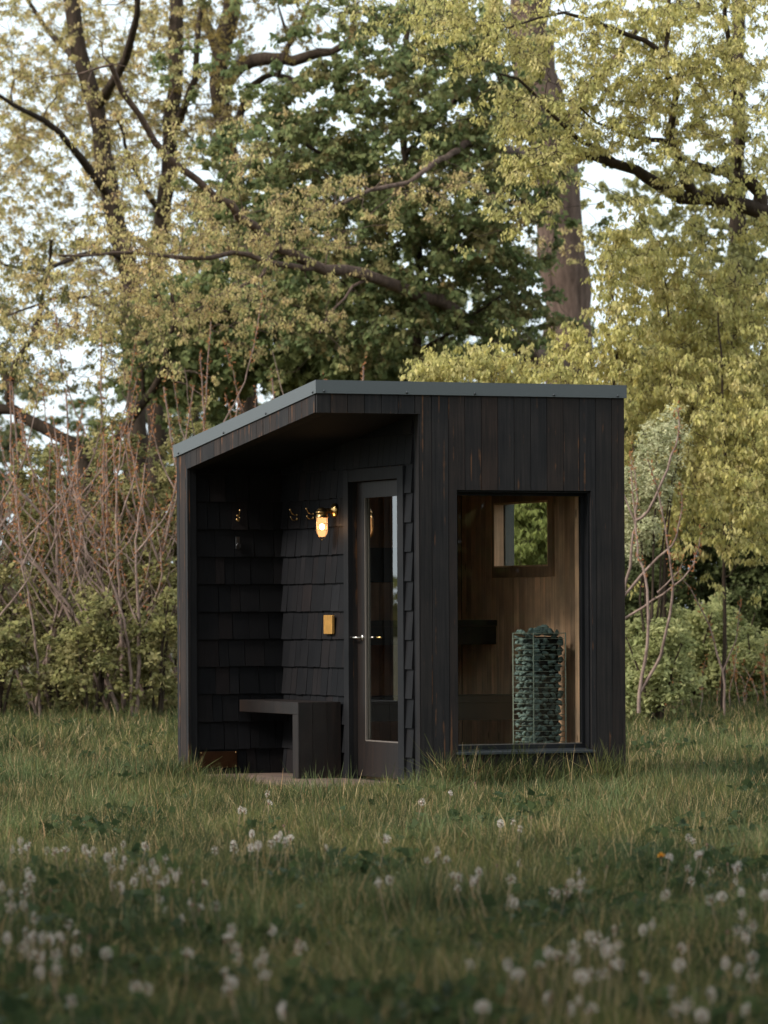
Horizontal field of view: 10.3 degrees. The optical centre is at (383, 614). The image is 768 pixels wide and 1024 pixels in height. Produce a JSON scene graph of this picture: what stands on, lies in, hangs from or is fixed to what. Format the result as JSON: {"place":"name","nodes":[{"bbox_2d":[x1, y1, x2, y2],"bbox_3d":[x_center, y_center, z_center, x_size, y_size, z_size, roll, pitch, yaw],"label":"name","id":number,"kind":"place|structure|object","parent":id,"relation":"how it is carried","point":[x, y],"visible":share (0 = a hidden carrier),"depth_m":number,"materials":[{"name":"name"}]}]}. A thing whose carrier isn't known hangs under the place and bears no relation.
{"place":"outdoors","nodes":[
{"label":"outdoors","id":0,"kind":"place"},
{"bbox_2d":[8,649,542,865],"bbox_3d":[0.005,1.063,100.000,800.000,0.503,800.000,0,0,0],"label":"ground","id":1,"kind":"structure","parent":0,"point":[28,667],"depth_m":68.96,"materials":[{"name":"soil"}]},
{"bbox_2d":[3,932,10,969],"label":"dandelion","id":2,"kind":"object","parent":1,"relation":"on","point":[7,938],"visible":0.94,"depth_m":14.18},
{"bbox_2d":[5,901,16,950],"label":"dandelion","id":3,"kind":"object","parent":1,"relation":"on","point":[11,907],"visible":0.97,"depth_m":14.81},
{"bbox_2d":[0,548,43,703],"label":"leafy bush","id":4,"kind":"object","parent":1,"relation":"on","point":[5,576],"visible":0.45,"depth_m":44.12,"materials":[{"name":"green plant"}]},
{"bbox_2d":[0,462,47,712],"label":"bare shrub","id":5,"kind":"object","parent":1,"relation":"on","point":[13,593],"visible":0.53,"depth_m":44.92,"materials":[{"name":"brown plant"}]},
{"bbox_2d":[0,474,47,708],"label":"bare shrub","id":6,"kind":"object","parent":1,"relation":"on","point":[8,528],"visible":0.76,"depth_m":44.18,"materials":[{"name":"brown plant"}]},
{"bbox_2d":[23,935,31,990],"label":"dandelion","id":7,"kind":"object","parent":1,"relation":"on","point":[27,941],"visible":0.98,"depth_m":13.27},
{"bbox_2d":[0,606,61,714],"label":"leafy bush","id":8,"kind":"object","parent":1,"relation":"on","point":[10,643],"visible":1,"depth_m":42.94,"materials":[{"name":"green plant"}]},
{"bbox_2d":[0,468,63,716],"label":"bare shrub","id":9,"kind":"object","parent":1,"relation":"on","point":[34,633],"visible":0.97,"depth_m":42.94,"materials":[{"name":"brown plant"}]},
{"bbox_2d":[0,370,66,577],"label":"bare shrub","id":10,"kind":"object","parent":1,"relation":"on","point":[11,428],"visible":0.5,"depth_m":45.90,"materials":[{"name":"brown plant"}]},
{"bbox_2d":[33,931,45,986],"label":"dandelion","id":11,"kind":"object","parent":1,"relation":"on","point":[42,938],"visible":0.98,"depth_m":13.42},
{"bbox_2d":[35,965,44,989],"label":"dandelion","id":12,"kind":"object","parent":1,"relation":"on","point":[39,972],"visible":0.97,"depth_m":12.85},
{"bbox_2d":[0,365,94,657],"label":"distant tree","id":13,"kind":"object","parent":1,"relation":"on","point":[5,433],"visible":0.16,"depth_m":83.40,"materials":[{"name":"green plant"}]},
{"bbox_2d":[0,435,97,703],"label":"leafy bush","id":14,"kind":"object","parent":1,"relation":"on","point":[23,481],"visible":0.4,"depth_m":45.63,"materials":[{"name":"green plant"}]},
{"bbox_2d":[0,427,108,709],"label":"bare shrub","id":15,"kind":"object","parent":1,"relation":"on","point":[54,528],"visible":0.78,"depth_m":44.21,"materials":[{"name":"brown plant"}]},
{"bbox_2d":[50,949,61,985],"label":"dandelion","id":16,"kind":"object","parent":1,"relation":"on","point":[56,955],"visible":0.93,"depth_m":13.23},
{"bbox_2d":[0,401,115,691],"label":"bare shrub","id":17,"kind":"object","parent":1,"relation":"on","point":[51,548],"visible":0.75,"depth_m":44.21,"materials":[{"name":"brown plant"}]},
{"bbox_2d":[11,439,118,709],"bbox_3d":[-3.284,-0.340,43.900,1.116,2.934,0.500,0,0,0],"label":"bare shrub","id":18,"kind":"object","parent":1,"relation":"on","point":[54,631],"visible":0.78,"depth_m":43.91,"materials":[{"name":"brown plant"}]},
{"bbox_2d":[6,571,130,712],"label":"leafy bush","id":19,"kind":"object","parent":1,"relation":"on","point":[55,662],"visible":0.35,"depth_m":43.99,"materials":[{"name":"green plant"}]},
{"bbox_2d":[0,383,141,716],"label":"bare shrub","id":20,"kind":"object","parent":1,"relation":"on","point":[57,594],"visible":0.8,"depth_m":43.72,"materials":[{"name":"brown plant"}]},
{"bbox_2d":[0,404,149,688],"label":"bare shrub","id":21,"kind":"object","parent":1,"relation":"on","point":[54,505],"visible":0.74,"depth_m":44.42,"materials":[{"name":"brown plant"}]},
{"bbox_2d":[2,425,160,708],"bbox_3d":[-3.145,-0.437,44.209,1.696,3.087,0.518,0,0,11],"label":"bare shrub","id":22,"kind":"object","parent":1,"relation":"on","point":[100,564],"visible":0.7,"depth_m":44.19,"materials":[{"name":"brown plant"}]},
{"bbox_2d":[6,298,157,697],"bbox_3d":[-3.454,-1.170,46.082,2.060,4.505,0.435,0,0,0],"label":"bare shrub","id":23,"kind":"object","parent":1,"relation":"on","point":[101,398],"visible":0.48,"depth_m":46.05,"materials":[{"name":"brown plant"}]},
{"bbox_2d":[35,578,135,718],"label":"leafy bush","id":24,"kind":"object","parent":1,"relation":"on","point":[76,640],"visible":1,"depth_m":42.78,"materials":[{"name":"green plant"}]},
{"bbox_2d":[33,368,166,640],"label":"distant tree","id":25,"kind":"object","parent":1,"relation":"on","point":[90,401],"visible":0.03,"depth_m":87.82,"materials":[{"name":"green plant"}]},
{"bbox_2d":[100,947,112,1001],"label":"dandelion","id":26,"kind":"object","parent":1,"relation":"on","point":[106,953],"visible":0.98,"depth_m":13.27,"materials":[{"name":"plant"}]},
{"bbox_2d":[0,0,218,654],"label":"tall tree","id":27,"kind":"object","parent":1,"relation":"on","point":[75,50],"visible":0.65,"depth_m":59.96,"materials":[{"name":"green plant"}]},
{"bbox_2d":[49,385,175,711],"bbox_3d":[-2.757,-0.617,43.958,1.408,3.479,0.537,0,0,-4],"label":"bare shrub","id":28,"kind":"object","parent":1,"relation":"on","point":[107,490],"visible":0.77,"depth_m":43.81,"materials":[{"name":"brown plant"}]},
{"bbox_2d":[62,403,164,701],"bbox_3d":[-2.870,-0.551,45.705,1.216,3.419,1.286,0,0,-42],"label":"leafy bush","id":29,"kind":"object","parent":1,"relation":"on","point":[125,486],"visible":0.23,"depth_m":45.55,"materials":[{"name":"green plant"}]},
{"bbox_2d":[0,219,232,678],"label":"forked tree","id":30,"kind":"object","parent":1,"relation":"on","point":[39,426],"visible":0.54,"depth_m":53.50,"materials":[{"name":"green plant"}]},
{"bbox_2d":[57,455,176,716],"bbox_3d":[-2.656,-0.235,42.950,1.270,2.751,0.495,0,0,0],"label":"bare shrub","id":31,"kind":"object","parent":1,"relation":"on","point":[137,682],"visible":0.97,"depth_m":42.95,"materials":[{"name":"brown plant"}]},
{"bbox_2d":[81,512,177,713],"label":"leafy bush","id":32,"kind":"object","parent":1,"relation":"on","point":[155,580],"visible":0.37,"depth_m":44.05,"materials":[{"name":"green plant"}]},
{"bbox_2d":[0,0,265,664],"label":"tall tree","id":33,"kind":"object","parent":1,"relation":"on","point":[175,23],"visible":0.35,"depth_m":61.72,"materials":[{"name":"green plant"}]},
{"bbox_2d":[91,461,176,710],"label":"bare shrub","id":34,"kind":"object","parent":1,"relation":"on","point":[161,551],"visible":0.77,"depth_m":43.92,"materials":[{"name":"brown plant"}]},
{"bbox_2d":[106,586,177,717],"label":"leafy bush","id":35,"kind":"object","parent":1,"relation":"on","point":[161,683],"visible":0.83,"depth_m":43.10,"materials":[{"name":"green plant"}]},
{"bbox_2d":[110,428,176,616],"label":"bare shrub","id":36,"kind":"object","parent":1,"relation":"on","point":[147,528],"visible":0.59,"depth_m":44.11,"materials":[{"name":"brown plant"}]},
{"bbox_2d":[37,280,264,684],"bbox_3d":[-2.436,-1.198,44.968,2.433,4.625,0.565,0,0,0],"label":"bare shrub","id":37,"kind":"object","parent":1,"relation":"on","point":[97,475],"visible":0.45,"depth_m":44.94,"materials":[{"name":"brown plant"}]},
{"bbox_2d":[58,368,257,705],"bbox_3d":[-2.381,-0.754,44.992,2.140,3.697,0.540,0,0,0],"label":"bare shrub","id":38,"kind":"object","parent":1,"relation":"on","point":[187,428],"visible":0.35,"depth_m":45.06,"materials":[{"name":"brown plant"}]},
{"bbox_2d":[147,377,176,564],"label":"bare shrub","id":39,"kind":"object","parent":1,"relation":"on","point":[168,414],"visible":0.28,"depth_m":44.60,"materials":[{"name":"brown plant"}]},
{"bbox_2d":[132,401,213,698],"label":"leafy bush","id":40,"kind":"object","parent":1,"relation":"on","point":[162,480],"visible":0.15,"depth_m":45.47,"materials":[{"name":"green plant"}]},
{"bbox_2d":[181,948,193,1004],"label":"dandelion","id":41,"kind":"object","parent":1,"relation":"on","point":[187,954],"visible":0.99,"depth_m":13.24,"materials":[{"name":"plant"}]},
{"bbox_2d":[117,206,273,659],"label":"distant tree","id":42,"kind":"object","parent":1,"relation":"on","point":[181,409],"visible":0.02,"depth_m":83.90,"materials":[{"name":"green plant"}]},
{"bbox_2d":[223,983,239,1023],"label":"dandelion","id":43,"kind":"object","parent":1,"relation":"on","point":[229,991],"visible":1,"depth_m":11.52,"materials":[{"name":"plant"}]},
{"bbox_2d":[226,976,237,1005],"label":"dandelion","id":44,"kind":"object","parent":1,"relation":"on","point":[233,981],"visible":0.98,"depth_m":12.20,"materials":[{"name":"plant"}]},
{"bbox_2d":[128,0,391,413],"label":"tall tree","id":45,"kind":"object","parent":1,"relation":"on","point":[224,34],"visible":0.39,"depth_m":61.95,"materials":[{"name":"green plant"}]},
{"bbox_2d":[259,970,270,1013],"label":"dandelion","id":46,"kind":"object","parent":1,"relation":"on","point":[266,977],"visible":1,"depth_m":11.92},
{"bbox_2d":[83,101,471,431],"bbox_3d":[-1.289,-2.858,54.499,5.237,7.741,3.954,0,0,0],"label":"maple tree","id":47,"kind":"object","parent":1,"relation":"on","point":[313,368],"visible":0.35,"depth_m":53.77,"materials":[{"name":"green plant"}]},
{"bbox_2d":[229,67,341,405],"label":"distant tree","id":48,"kind":"object","parent":1,"relation":"on","point":[267,83],"visible":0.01,"depth_m":90.52,"materials":[{"name":"green plant"}]},
{"bbox_2d":[223,341,366,418],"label":"bare shrub","id":49,"kind":"object","parent":1,"relation":"on","point":[271,379],"visible":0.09,"depth_m":44.95,"materials":[{"name":"brown plant"}]},
{"bbox_2d":[0,0,639,454],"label":"tall tree","id":50,"kind":"object","parent":1,"relation":"on","point":[568,276],"visible":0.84,"depth_m":47.75,"materials":[{"name":"green plant"}]},
{"bbox_2d":[298,150,448,355],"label":"distant tree","id":51,"kind":"object","parent":1,"relation":"on","point":[357,223],"depth_m":85.58,"materials":[{"name":"green plant"}]},
{"bbox_2d":[148,0,618,395],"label":"maple tree","id":52,"kind":"object","parent":1,"relation":"on","point":[355,154],"visible":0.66,"depth_m":51.69,"materials":[{"name":"green plant"}]},
{"bbox_2d":[0,696,767,1023],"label":"ground cover","id":53,"kind":"object","parent":1,"relation":"on","point":[432,1008],"visible":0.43,"depth_m":15.26,"materials":[{"name":"green plant"}]},
{"bbox_2d":[173,380,626,787],"bbox_3d":[0.081,-0.159,30.753,2.369,2.876,2.900,0,0,-23],"label":"sauna cabin","id":54,"kind":"object","parent":1,"relation":"on","point":[424,487],"visible":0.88,"depth_m":30.45,"materials":[{"name":"black paint"}]},
{"bbox_2d":[200,751,236,767],"bbox_3d":[-1.222,1.071,31.494,0.293,0.120,0.014,0,0,-22],"label":"plaque","id":55,"kind":"object","parent":54,"relation":"attached to","point":[227,759],"visible":0.91,"depth_m":31.49,"materials":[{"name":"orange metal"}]},
{"bbox_2d":[240,699,340,778],"bbox_3d":[-0.689,0.901,31.071,0.330,0.545,1.188,0,0,-22],"label":"bench","id":56,"kind":"object","parent":54,"relation":"on","point":[317,734],"visible":0.93,"depth_m":30.54,"materials":[{"name":"black wood"}]},
{"bbox_2d":[315,503,336,540],"bbox_3d":[-0.423,-0.664,30.675,0.149,0.272,0.104,0,0,-22],"label":"wall lamp","id":57,"kind":"object","parent":54,"relation":"attached to","point":[321,523],"visible":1,"depth_m":30.64,"materials":[{"name":"glass"}]},
{"bbox_2d":[324,615,334,633],"bbox_3d":[-0.397,0.073,30.765,0.023,0.137,0.160,0,0,-23],"label":"switch box","id":58,"kind":"object","parent":54,"relation":"attached to","point":[328,624],"visible":1,"depth_m":30.73,"materials":[{"name":"gold metal"}]},
{"bbox_2d":[350,480,397,778],"bbox_3d":[0.000,0.105,30.057,0.162,2.091,0.921,0,0,-22],"label":"door","id":59,"kind":"structure","parent":54,"relation":"in","point":[376,757],"depth_m":30.34,"materials":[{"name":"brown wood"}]},
{"bbox_2d":[371,620,496,644],"bbox_3d":[0.107,0.135,31.688,1.310,0.180,0.660,0,0,-22],"label":"sauna bench","id":60,"kind":"object","parent":54,"relation":"attached to","point":[476,631],"visible":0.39,"depth_m":31.55,"materials":[{"name":"brown wood"}]},
{"bbox_2d":[371,694,521,721],"bbox_3d":[0.348,0.680,31.113,1.310,0.176,0.575,0,0,-22],"label":"sauna bench","id":61,"kind":"object","parent":54,"relation":"attached to","point":[475,707],"visible":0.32,"depth_m":30.94,"materials":[{"name":"brown wood"}]},
{"bbox_2d":[492,496,554,577],"bbox_3d":[1.076,-0.586,31.212,0.163,0.628,1.071,0,0,-22],"label":"side window","id":62,"kind":"structure","parent":54,"relation":"in","point":[510,570],"depth_m":31.50,"materials":[{"name":"brown wood"}]},
{"bbox_2d":[456,490,595,754],"bbox_3d":[0.948,0.052,29.674,1.046,1.826,0.240,0,0,-22],"label":"window","id":63,"kind":"structure","parent":54,"relation":"in","point":[581,509],"depth_m":29.84,"materials":[{"name":"black metal"}]},
{"bbox_2d":[512,624,566,743],"bbox_3d":[1.101,0.601,30.329,0.258,1.060,0.378,0,0,-23],"label":"sauna heater","id":64,"kind":"object","parent":54,"relation":"on","point":[539,692],"visible":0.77,"depth_m":30.21,"materials":[{"name":"stone"}]},
{"bbox_2d":[393,167,499,381],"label":"distant tree","id":65,"kind":"object","parent":1,"relation":"on","point":[428,331],"visible":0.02,"depth_m":89.71,"materials":[{"name":"green plant"}]},
{"bbox_2d":[475,1000,490,1023],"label":"dandelion","id":66,"kind":"object","parent":1,"relation":"on","point":[482,1010],"visible":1,"depth_m":11.43,"materials":[{"name":"plant"}]},
{"bbox_2d":[398,326,571,383],"bbox_3d":[1.034,-0.856,43.026,1.763,4.158,2.450,0,0,0],"label":"sapling","id":67,"kind":"object","parent":1,"relation":"on","point":[442,367],"visible":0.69,"depth_m":42.59,"materials":[{"name":"green plant"}]},
{"bbox_2d":[450,274,540,511],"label":"distant tree","id":68,"kind":"object","parent":1,"relation":"on","point":[463,300],"depth_m":83.67,"materials":[{"name":"green plant"}]},
{"bbox_2d":[504,959,511,1022],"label":"dandelion","id":69,"kind":"object","parent":1,"relation":"on","point":[509,964],"visible":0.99,"depth_m":12.32,"materials":[{"name":"plant"}]},
{"bbox_2d":[511,968,524,1011],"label":"dandelion","id":70,"kind":"object","parent":1,"relation":"on","point":[518,976],"visible":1,"depth_m":12.42,"materials":[{"name":"plant"}]},
{"bbox_2d":[293,0,767,259],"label":"maple tree","id":71,"kind":"object","parent":1,"relation":"on","point":[565,154],"visible":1,"depth_m":42.80,"materials":[{"name":"green plant"}]},
{"bbox_2d":[514,502,546,564],"bbox_3d":[1.343,-0.358,41.967,1.659,3.177,2.300,0,0,0],"label":"sapling","id":72,"kind":"object","parent":1,"relation":"on","point":[530,533],"visible":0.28,"depth_m":41.48,"materials":[{"name":"green plant"}]},
{"bbox_2d":[538,947,552,1008],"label":"dandelion","id":73,"kind":"object","parent":1,"relation":"on","point":[548,954],"visible":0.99,"depth_m":12.70,"materials":[{"name":"plant"}]},
{"bbox_2d":[559,950,578,1015],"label":"dandelion","id":74,"kind":"object","parent":1,"relation":"on","point":[572,958],"visible":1,"depth_m":12.56,"materials":[{"name":"plant"}]},
{"bbox_2d":[490,225,667,407],"bbox_3d":[1.942,-1.353,42.945,1.879,5.123,2.628,0,0,0],"label":"sapling","id":75,"kind":"object","parent":1,"relation":"on","point":[629,354],"visible":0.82,"depth_m":42.77,"materials":[{"name":"green plant"}]},
{"bbox_2d":[574,969,588,1023],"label":"dandelion","id":76,"kind":"object","parent":1,"relation":"on","point":[580,977],"visible":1,"depth_m":11.92,"materials":[{"name":"plant"}]},
{"bbox_2d":[585,931,593,985],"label":"dandelion","id":77,"kind":"object","parent":1,"relation":"on","point":[590,938],"visible":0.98,"depth_m":13.39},
{"bbox_2d":[586,1003,597,1023],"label":"dandelion","id":78,"kind":"object","parent":1,"relation":"on","point":[589,1011],"visible":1,"depth_m":11.38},
{"bbox_2d":[603,959,616,1021],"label":"dandelion","id":79,"kind":"object","parent":1,"relation":"on","point":[612,966],"visible":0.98,"depth_m":12.25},
{"bbox_2d":[625,563,660,626],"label":"leafy bush","id":80,"kind":"object","parent":1,"relation":"on","point":[635,603],"visible":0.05,"depth_m":48.33,"materials":[{"name":"green plant"}]},
{"bbox_2d":[636,970,649,1023],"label":"dandelion","id":81,"kind":"object","parent":1,"relation":"on","point":[643,979],"visible":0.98,"depth_m":12.35,"materials":[{"name":"plant"}]},
{"bbox_2d":[591,234,718,603],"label":"distant tree","id":82,"kind":"object","parent":1,"relation":"on","point":[593,323],"depth_m":83.62,"materials":[{"name":"green plant"}]},
{"bbox_2d":[546,199,767,709],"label":"sapling","id":83,"kind":"object","parent":1,"relation":"on","point":[663,294],"visible":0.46,"depth_m":43.61,"materials":[{"name":"green plant"}]},
{"bbox_2d":[624,403,692,718],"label":"silver shrub","id":84,"kind":"object","parent":1,"relation":"on","point":[647,528],"visible":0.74,"depth_m":41.40,"materials":[{"name":"green plant"}]},
{"bbox_2d":[625,596,698,705],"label":"leafy bush","id":85,"kind":"object","parent":1,"relation":"on","point":[675,614],"visible":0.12,"depth_m":44.04,"materials":[{"name":"green plant"}]},
{"bbox_2d":[624,400,702,712],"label":"bare shrub","id":86,"kind":"object","parent":1,"relation":"on","point":[641,687],"visible":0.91,"depth_m":40.50,"materials":[{"name":"brown plant"}]},
{"bbox_2d":[625,617,707,725],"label":"leafy bush","id":87,"kind":"object","parent":1,"relation":"on","point":[667,669],"visible":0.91,"depth_m":40.76,"materials":[{"name":"green plant"}]},
{"bbox_2d":[581,18,767,560],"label":"tall tree","id":88,"kind":"object","parent":1,"relation":"on","point":[661,225],"visible":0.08,"depth_m":61.39,"materials":[{"name":"green plant"}]},
{"bbox_2d":[670,1002,685,1023],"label":"dandelion","id":89,"kind":"object","parent":1,"relation":"on","point":[677,1009],"visible":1,"depth_m":11.62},
{"bbox_2d":[672,958,685,991],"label":"dandelion","id":90,"kind":"object","parent":1,"relation":"on","point":[677,966],"visible":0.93,"depth_m":13.30,"materials":[{"name":"plant"}]},
{"bbox_2d":[593,0,767,441],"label":"tall tree","id":91,"kind":"object","parent":1,"relation":"on","point":[747,263],"visible":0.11,"depth_m":59.59,"materials":[{"name":"green plant"}]},
{"bbox_2d":[625,408,740,627],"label":"leafy bush","id":92,"kind":"object","parent":1,"relation":"on","point":[679,594],"visible":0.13,"depth_m":48.33,"materials":[{"name":"green plant"}]},
{"bbox_2d":[604,246,767,711],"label":"sapling","id":93,"kind":"object","parent":1,"relation":"on","point":[719,503],"visible":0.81,"depth_m":42.78,"materials":[{"name":"green plant"}]},
{"bbox_2d":[664,652,708,711],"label":"bare shrub","id":94,"kind":"object","parent":1,"relation":"on","point":[693,680],"visible":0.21,"depth_m":43.50,"materials":[{"name":"brown plant"}]},
{"bbox_2d":[694,1008,707,1023],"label":"dandelion","id":95,"kind":"object","parent":1,"relation":"on","point":[701,1016],"visible":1,"depth_m":11.65,"materials":[{"name":"plant"}]},
{"bbox_2d":[670,599,747,705],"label":"leafy bush","id":96,"kind":"object","parent":1,"relation":"on","point":[700,634],"visible":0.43,"depth_m":45.40,"materials":[{"name":"green plant"}]},
{"bbox_2d":[677,553,741,717],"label":"bare shrub","id":97,"kind":"object","parent":1,"relation":"on","point":[722,670],"visible":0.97,"depth_m":41.99,"materials":[{"name":"brown plant"}]},
{"bbox_2d":[706,987,714,1023],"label":"dandelion","id":98,"kind":"object","parent":1,"relation":"on","point":[710,994],"visible":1,"depth_m":11.40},
{"bbox_2d":[667,564,767,696],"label":"leafy bush","id":99,"kind":"object","parent":1,"relation":"on","point":[708,593],"visible":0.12,"depth_m":48.56,"materials":[{"name":"green plant"}]},
{"bbox_2d":[684,587,767,698],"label":"leafy bush","id":100,"kind":"object","parent":1,"relation":"on","point":[751,630],"visible":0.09,"depth_m":46.05,"materials":[{"name":"green plant"}]},
{"bbox_2d":[692,236,767,599],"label":"sapling","id":101,"kind":"object","parent":1,"relation":"on","point":[756,452],"visible":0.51,"depth_m":42.90,"materials":[{"name":"green plant"}]},
{"bbox_2d":[695,449,767,638],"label":"leafy bush","id":102,"kind":"object","parent":1,"relation":"on","point":[752,578],"visible":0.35,"depth_m":48.06,"materials":[{"name":"green plant"}]},
{"bbox_2d":[699,631,767,702],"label":"leafy bush","id":103,"kind":"object","parent":1,"relation":"on","point":[753,649],"visible":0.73,"depth_m":45.00,"materials":[{"name":"green plant"}]},
{"bbox_2d":[716,638,767,705],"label":"bare shrub","id":104,"kind":"object","parent":1,"relation":"on","point":[762,678],"visible":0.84,"depth_m":43.98,"materials":[{"name":"brown plant"}]},
{"bbox_2d":[760,889,767,933],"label":"dandelion","id":105,"kind":"object","parent":1,"relation":"on","point":[764,895],"visible":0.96,"depth_m":15.56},
{"bbox_2d":[0,669,767,1023],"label":"grass","id":106,"kind":"structure","parent":0,"point":[668,787],"depth_m":20.03,"materials":[{"name":"plant"}]},
{"bbox_2d":[0,0,767,607],"label":"sky","id":107,"kind":"structure","parent":0,"point":[594,172],"materials":[{"name":"white"}]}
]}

